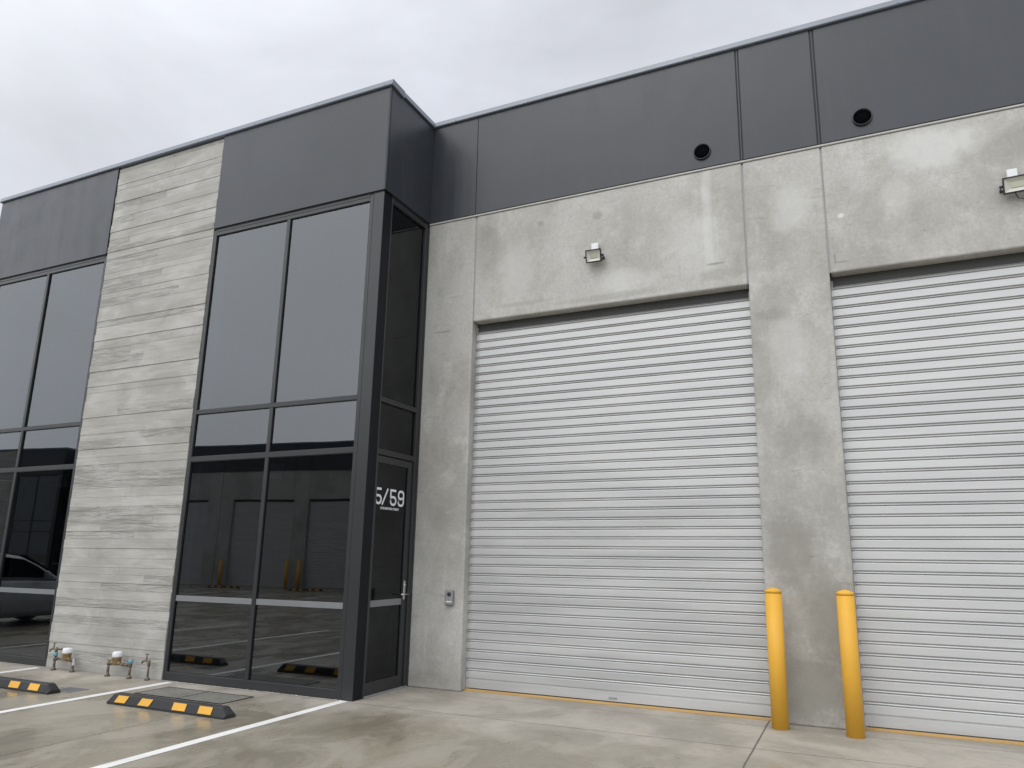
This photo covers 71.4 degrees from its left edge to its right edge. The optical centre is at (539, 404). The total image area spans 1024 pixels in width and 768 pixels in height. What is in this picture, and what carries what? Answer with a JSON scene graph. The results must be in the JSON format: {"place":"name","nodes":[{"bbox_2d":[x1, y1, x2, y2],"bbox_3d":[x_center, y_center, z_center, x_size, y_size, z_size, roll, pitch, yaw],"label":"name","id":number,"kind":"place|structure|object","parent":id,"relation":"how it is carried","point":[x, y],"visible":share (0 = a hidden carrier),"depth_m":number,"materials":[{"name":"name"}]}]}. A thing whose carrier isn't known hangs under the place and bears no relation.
{"place":"outdoors","nodes":[
{"label":"outdoors","id":0,"kind":"place"},
{"bbox_2d":[169,681,341,700],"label":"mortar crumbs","id":1,"kind":"object","parent":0,"point":[247,689],"visible":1,"depth_m":8.54,"materials":[{"name":"grey concrete"}]},
{"bbox_2d":[0,0,890,215],"label":"sky","id":2,"kind":"structure","parent":0,"point":[86,86],"materials":[{"name":"grey"}]},
{"bbox_2d":[0,0,1023,745],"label":"warehouse building","id":3,"kind":"structure","parent":0,"point":[334,398],"depth_m":8.72,"materials":[{"name":"concrete"}]},
{"bbox_2d":[0,256,106,666],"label":"window","id":4,"kind":"structure","parent":3,"relation":"in","point":[48,318],"depth_m":11.18,"materials":[{"name":"glass"}]},
{"bbox_2d":[162,194,373,699],"bbox_3d":[-3.495,0.396,9.255,2.845,6.226,0.064,-5,-13,23],"label":"window","id":5,"kind":"structure","parent":3,"relation":"in","point":[260,593],"depth_m":9.17,"materials":[{"name":"glass"}]},
{"bbox_2d":[363,455,412,697],"bbox_3d":[-1.816,2.064,8.788,0.105,2.813,0.845,-5,-13,23],"label":"entry door","id":6,"kind":"structure","parent":3,"relation":"in","point":[389,565],"depth_m":8.77,"materials":[{"name":"glass"}]},
{"bbox_2d":[362,197,428,698],"bbox_3d":[-1.826,0.397,9.158,0.060,6.228,0.890,-5,-13,23],"label":"side window","id":7,"kind":"structure","parent":3,"relation":"in","point":[401,374],"depth_m":9.40,"materials":[{"name":"glass"}]},
{"bbox_2d":[445,590,453,605],"bbox_3d":[-1.125,2.412,8.867,0.112,0.180,0.062,-5,-13,23],"label":"intercom","id":8,"kind":"object","parent":3,"relation":"attached to","point":[449,597],"visible":1,"depth_m":8.86,"materials":[{"name":"metal"}]},
{"bbox_2d":[584,243,604,262],"bbox_3d":[0.692,-1.910,8.951,0.260,0.281,0.153,-5,-13,23],"label":"floodlight","id":9,"kind":"object","parent":3,"relation":"attached to","point":[593,254],"visible":1,"depth_m":8.91,"materials":[{"name":"black plastic"}]},
{"bbox_2d":[464,288,770,720],"bbox_3d":[0.817,0.972,8.615,3.599,4.940,0.317,-5,-13,23],"label":"roller door","id":10,"kind":"structure","parent":3,"relation":"in","point":[616,548],"depth_m":8.38,"materials":[{"name":"silver metal"}]},
{"bbox_2d":[693,143,710,159],"bbox_3d":[1.981,-3.083,8.674,0.208,0.208,0.027,-5,-13,23],"label":"round vent","id":11,"kind":"object","parent":3,"relation":"attached to","point":[701,151],"depth_m":8.68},
{"bbox_2d":[852,108,872,125],"bbox_3d":[3.615,-3.221,7.968,0.208,0.208,0.027,-5,-13,23],"label":"round vent","id":12,"kind":"object","parent":3,"relation":"attached to","point":[862,116],"depth_m":7.97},
{"bbox_2d":[830,252,1023,745],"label":"roller door","id":13,"kind":"structure","parent":3,"relation":"in","point":[930,358],"depth_m":7.09,"materials":[{"name":"silver metal"}]},
{"bbox_2d":[999,168,1023,198],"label":"floodlight","id":14,"kind":"object","parent":3,"relation":"attached to","point":[1013,181],"visible":1,"depth_m":7.16,"materials":[{"name":"black plastic"}]},
{"bbox_2d":[0,639,1023,767],"bbox_3d":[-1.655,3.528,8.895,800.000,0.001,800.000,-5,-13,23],"label":"ground","id":15,"kind":"structure","parent":0,"point":[411,727],"depth_m":6.46,"materials":[{"name":"concrete"}]},
{"bbox_2d":[0,667,36,672],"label":"line marking","id":16,"kind":"object","parent":15,"relation":"on","point":[18,670],"visible":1,"depth_m":9.71,"materials":[{"name":"white paint"}]},
{"bbox_2d":[0,676,59,694],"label":"wheel stop","id":17,"kind":"object","parent":15,"relation":"on","point":[31,686],"visible":1,"depth_m":8.29,"materials":[{"name":"black rubber"}]},
{"bbox_2d":[49,642,74,671],"bbox_3d":[-6.559,3.472,9.780,0.548,0.357,0.122,-5,-13,23],"label":"water meter","id":18,"kind":"object","parent":15,"relation":"on","point":[66,654],"visible":1,"depth_m":9.73,"materials":[{"name":"orange metal"}]},
{"bbox_2d":[59,686,87,692],"bbox_3d":[-5.552,3.369,8.403,0.320,0.008,0.260,-5,-13,23],"label":"drain grate","id":19,"kind":"object","parent":15,"relation":"on","point":[69,689],"visible":0.85,"depth_m":8.41,"materials":[{"name":"metal"}]},
{"bbox_2d":[0,682,171,712],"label":"line marking","id":20,"kind":"object","parent":15,"relation":"on","point":[60,701],"visible":1,"depth_m":7.94,"materials":[{"name":"white paint"}]},
{"bbox_2d":[104,651,133,678],"bbox_3d":[-5.504,3.406,9.319,0.491,0.318,0.122,-5,-13,23],"label":"water meter","id":21,"kind":"object","parent":15,"relation":"on","point":[116,659],"visible":1,"depth_m":9.31,"materials":[{"name":"orange metal"}]},
{"bbox_2d":[141,654,150,680],"bbox_3d":[-5.065,3.378,9.161,0.158,0.317,0.066,-5,-13,23],"label":"garden tap","id":22,"kind":"object","parent":15,"relation":"on","point":[148,668],"visible":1,"depth_m":9.14,"materials":[{"name":"orange metal"}]},
{"bbox_2d":[106,692,235,719],"bbox_3d":[-3.856,3.127,7.409,1.706,0.105,0.157,-5,-13,23],"label":"wheel stop","id":23,"kind":"object","parent":15,"relation":"on","point":[201,709],"visible":1,"depth_m":7.32,"materials":[{"name":"black rubber"}]},
{"bbox_2d":[134,687,253,703],"bbox_3d":[-3.979,3.341,8.181,1.370,0.006,0.470,-5,-13,23],"label":"pit cover","id":24,"kind":"object","parent":15,"relation":"on","point":[196,695],"visible":1,"depth_m":8.16,"materials":[{"name":"grey concrete"}]},
{"bbox_2d":[91,701,347,767],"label":"line marking","id":25,"kind":"object","parent":15,"relation":"on","point":[148,754],"visible":1,"depth_m":6.30,"materials":[{"name":"white paint"}]},
{"bbox_2d":[764,587,788,729],"bbox_3d":[2.355,2.505,7.067,0.166,1.331,0.166,-5,-13,23],"label":"bollard","id":26,"kind":"object","parent":15,"relation":"on","point":[777,664],"visible":1,"depth_m":7.00,"materials":[{"name":"yellow metal"}]},
{"bbox_2d":[836,590,864,738],"bbox_3d":[2.958,2.449,6.774,0.166,1.331,0.166,-5,-13,23],"label":"bollard","id":27,"kind":"object","parent":15,"relation":"on","point":[851,675],"visible":1,"depth_m":6.71,"materials":[{"name":"yellow metal"}]}
]}

